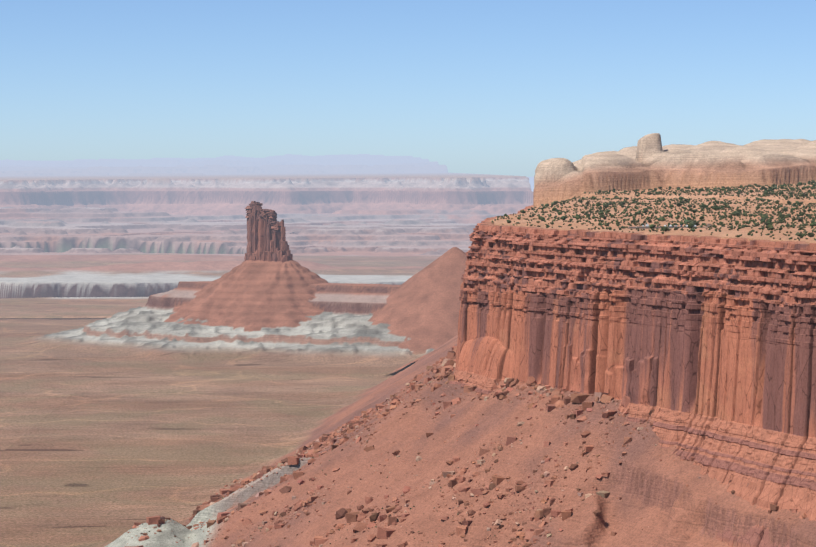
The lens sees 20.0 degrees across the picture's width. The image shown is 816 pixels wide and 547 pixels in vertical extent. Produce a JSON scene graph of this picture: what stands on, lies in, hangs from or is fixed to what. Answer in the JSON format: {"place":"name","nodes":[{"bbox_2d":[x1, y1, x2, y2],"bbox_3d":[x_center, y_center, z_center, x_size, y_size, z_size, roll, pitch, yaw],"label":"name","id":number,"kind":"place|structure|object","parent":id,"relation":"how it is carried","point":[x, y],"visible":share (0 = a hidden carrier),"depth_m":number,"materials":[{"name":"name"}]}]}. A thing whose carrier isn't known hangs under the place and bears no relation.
{"place":"outdoors","nodes":[
{"label":"outdoors","id":0,"kind":"place"},
{"bbox_2d":[0,229,471,318],"bbox_3d":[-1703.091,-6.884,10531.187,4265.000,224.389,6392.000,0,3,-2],"label":"distant canyon terrain","id":1,"kind":"structure","parent":0,"point":[89,274],"depth_m":11143.74,"materials":[{"name":"brown stone"}]},
{"bbox_2d":[0,154,532,233],"bbox_3d":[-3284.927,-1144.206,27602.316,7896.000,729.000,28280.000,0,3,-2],"label":"distant mesas","id":2,"kind":"structure","parent":0,"point":[298,194],"depth_m":17824.69,"materials":[{"name":"stone"}]},
{"bbox_2d":[0,177,533,452],"bbox_3d":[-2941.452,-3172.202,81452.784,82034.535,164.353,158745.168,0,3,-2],"label":"canyon floor","id":3,"kind":"structure","parent":0,"point":[27,403],"depth_m":5020.05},
{"bbox_2d":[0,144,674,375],"bbox_3d":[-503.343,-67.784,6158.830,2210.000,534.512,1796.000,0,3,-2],"label":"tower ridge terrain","id":4,"kind":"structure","parent":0,"point":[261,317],"depth_m":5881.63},
{"bbox_2d":[244,201,292,261],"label":"rock spire","id":5,"kind":"structure","parent":4,"relation":"on","point":[266,236],"depth_m":6152.25,"materials":[{"name":"brown stone"}]},
{"bbox_2d":[0,133,815,546],"bbox_3d":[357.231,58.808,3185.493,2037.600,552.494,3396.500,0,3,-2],"label":"ground terrain","id":6,"kind":"structure","parent":0,"point":[92,469],"depth_m":2788.13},
{"bbox_2d":[142,443,494,545],"bbox_3d":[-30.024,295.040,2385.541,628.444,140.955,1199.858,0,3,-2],"label":"talus bushes","id":7,"kind":"object","parent":6,"relation":"on","point":[355,501],"visible":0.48,"depth_m":2560.40,"materials":[{"name":"plant"}]},
{"bbox_2d":[124,346,801,546],"bbox_3d":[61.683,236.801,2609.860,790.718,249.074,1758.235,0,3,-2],"label":"talus boulders","id":8,"kind":"object","parent":6,"relation":"on","point":[386,533],"visible":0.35,"depth_m":2472.87,"materials":[{"name":"brown stone"}]},
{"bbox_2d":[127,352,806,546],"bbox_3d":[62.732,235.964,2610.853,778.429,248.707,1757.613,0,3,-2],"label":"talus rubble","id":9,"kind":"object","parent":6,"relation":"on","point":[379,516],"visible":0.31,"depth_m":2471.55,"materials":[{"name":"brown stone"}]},
{"bbox_2d":[449,205,815,546],"bbox_3d":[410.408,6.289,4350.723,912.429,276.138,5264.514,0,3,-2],"label":"cliff","id":10,"kind":"structure","parent":6,"relation":"attached to","point":[704,347],"depth_m":2282.38,"materials":[{"name":"brown stone"}]},
{"bbox_2d":[491,180,815,240],"bbox_3d":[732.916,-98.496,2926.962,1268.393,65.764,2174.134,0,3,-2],"label":"shrubs","id":11,"kind":"object","parent":6,"relation":"on","point":[737,212],"visible":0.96,"depth_m":3041.16,"materials":[{"name":"green plant"}]},
{"bbox_2d":[628,227,707,228],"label":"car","id":12,"kind":"object","parent":6,"relation":"on","point":[657,227],"visible":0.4,"depth_m":2516.15,"materials":[{"name":"concrete"}]},
{"bbox_2d":[0,0,815,176],"label":"sky","id":13,"kind":"structure","parent":0,"point":[492,87],"materials":[{"name":"blue"}]}
]}

